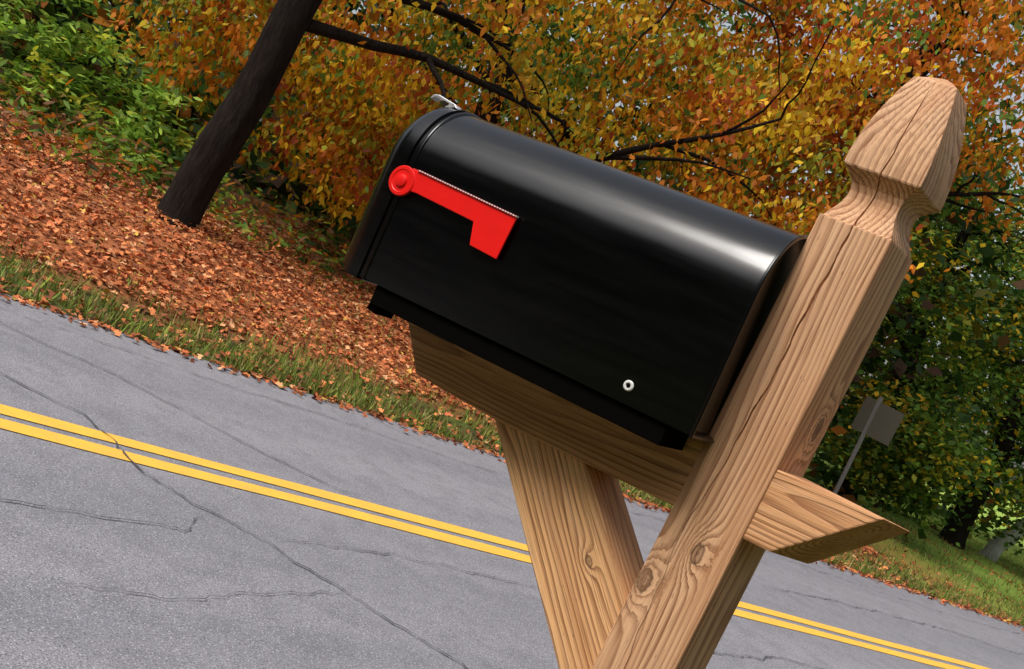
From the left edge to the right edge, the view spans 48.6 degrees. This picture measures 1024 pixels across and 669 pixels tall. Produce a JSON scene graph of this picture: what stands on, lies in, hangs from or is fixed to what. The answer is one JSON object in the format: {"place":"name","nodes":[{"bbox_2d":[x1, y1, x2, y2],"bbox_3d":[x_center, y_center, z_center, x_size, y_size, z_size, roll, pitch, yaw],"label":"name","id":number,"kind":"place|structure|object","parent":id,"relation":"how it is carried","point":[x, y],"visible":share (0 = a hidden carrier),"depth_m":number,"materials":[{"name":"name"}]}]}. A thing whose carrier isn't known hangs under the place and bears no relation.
{"place":"outdoors","nodes":[
{"label":"outdoors","id":0,"kind":"place"},
{"bbox_2d":[0,293,1023,668],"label":"road","id":1,"kind":"structure","parent":0,"point":[466,609],"depth_m":4.74,"materials":[{"name":"grey asphalt"}]},
{"bbox_2d":[0,404,990,668],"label":"road centre lines","id":2,"kind":"object","parent":1,"relation":"on","point":[62,438],"visible":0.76,"depth_m":5.23,"materials":[{"name":"yellow paint"}]},
{"bbox_2d":[0,307,1023,668],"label":"road cracks","id":3,"kind":"object","parent":1,"relation":"on","point":[306,541],"visible":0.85,"depth_m":4.72,"materials":[{"name":"grey asphalt"}]},
{"bbox_2d":[0,37,1023,613],"bbox_3d":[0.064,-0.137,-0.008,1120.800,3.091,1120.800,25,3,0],"label":"ground","id":4,"kind":"structure","parent":0,"point":[896,553],"depth_m":8.91,"materials":[{"name":"brown plant"}]},
{"bbox_2d":[0,0,135,136],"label":"bush","id":5,"kind":"object","parent":4,"relation":"on","point":[64,39],"visible":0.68,"depth_m":10.82,"materials":[{"name":"green plant"}]},
{"bbox_2d":[0,21,201,180],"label":"bush","id":6,"kind":"object","parent":4,"relation":"on","point":[139,90],"visible":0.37,"depth_m":10.76,"materials":[{"name":"green plant"}]},
{"bbox_2d":[68,100,230,208],"bbox_3d":[-3.427,-1.630,10.906,1.472,1.030,1.543,25,3,0],"label":"bush","id":7,"kind":"object","parent":4,"relation":"on","point":[181,138],"visible":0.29,"depth_m":10.75,"materials":[{"name":"green plant"}]},
{"bbox_2d":[0,46,374,289],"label":"undergrowth","id":8,"kind":"object","parent":4,"relation":"on","point":[35,126],"visible":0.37,"depth_m":10.29,"materials":[{"name":"green plant"}]},
{"bbox_2d":[94,0,674,229],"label":"maple tree","id":9,"kind":"object","parent":4,"relation":"on","point":[284,27],"visible":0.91,"depth_m":10.74,"materials":[{"name":"orange plant"}]},
{"bbox_2d":[0,98,1023,630],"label":"fallen leaves","id":10,"kind":"object","parent":4,"relation":"on","point":[54,222],"visible":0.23,"depth_m":8.84,"materials":[{"name":"brown plant"}]},
{"bbox_2d":[0,0,1023,554],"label":"distant trees","id":11,"kind":"object","parent":4,"relation":"on","point":[190,116],"visible":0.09,"depth_m":17.13,"materials":[{"name":"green plant"}]},
{"bbox_2d":[0,139,1023,626],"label":"grass","id":12,"kind":"structure","parent":4,"relation":"on","point":[388,405],"depth_m":8.19,"materials":[{"name":"green plant"}]},
{"bbox_2d":[291,0,1023,361],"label":"maple tree","id":13,"kind":"object","parent":4,"relation":"on","point":[679,148],"visible":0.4,"depth_m":11.82,"materials":[{"name":"orange plant"}]},
{"bbox_2d":[408,77,966,668],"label":"mailbox post","id":14,"kind":"object","parent":4,"relation":"on","point":[742,495],"visible":1,"depth_m":1.26,"materials":[{"name":"brown wood"}]},
{"bbox_2d":[344,94,807,450],"bbox_3d":[0.060,-0.081,1.409,0.548,0.296,0.195,25,3,29],"label":"mailbox","id":15,"kind":"object","parent":14,"relation":"on","point":[638,305],"visible":0.91,"depth_m":1.31,"materials":[{"name":"black metal"}]},
{"bbox_2d":[344,107,469,278],"bbox_3d":[-0.126,-0.186,1.532,0.055,0.259,0.185,25,3,29],"label":"door","id":16,"kind":"structure","parent":15,"relation":"in","point":[380,199],"depth_m":1.45,"materials":[{"name":"black metal"}]},
{"bbox_2d":[598,0,1023,242],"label":"maple tree","id":17,"kind":"object","parent":4,"relation":"on","point":[952,13],"visible":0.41,"depth_m":13.34,"materials":[{"name":"orange plant"}]},
{"bbox_2d":[833,396,904,493],"bbox_3d":[4.255,1.597,14.005,0.514,1.750,0.053,26,3,21],"label":"road sign","id":18,"kind":"object","parent":4,"relation":"on","point":[879,421],"visible":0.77,"depth_m":13.98,"materials":[{"name":"metal"}]},
{"bbox_2d":[806,138,1023,511],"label":"green tree","id":19,"kind":"object","parent":4,"relation":"on","point":[922,327],"visible":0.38,"depth_m":18.70,"materials":[{"name":"green plant"}]},
{"bbox_2d":[812,369,1023,546],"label":"roadside bush","id":20,"kind":"object","parent":4,"relation":"on","point":[937,449],"visible":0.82,"depth_m":16.75,"materials":[{"name":"green plant"}]},
{"bbox_2d":[874,212,1023,549],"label":"green tree","id":21,"kind":"object","parent":4,"relation":"on","point":[1003,429],"visible":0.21,"depth_m":21.28,"materials":[{"name":"green plant"}]},
{"bbox_2d":[976,424,1023,561],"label":"birch tree","id":22,"kind":"object","parent":4,"relation":"on","point":[994,549],"visible":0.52,"depth_m":21.82,"materials":[{"name":"green plant"}]},
{"bbox_2d":[993,402,1023,507],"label":"green tree","id":23,"kind":"object","parent":4,"relation":"on","point":[1016,464],"visible":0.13,"depth_m":23.51,"materials":[{"name":"green plant"}]},
{"bbox_2d":[108,0,1023,506],"label":"sky","id":24,"kind":"structure","parent":0,"point":[1017,131],"materials":[{"name":"white"}]}
]}

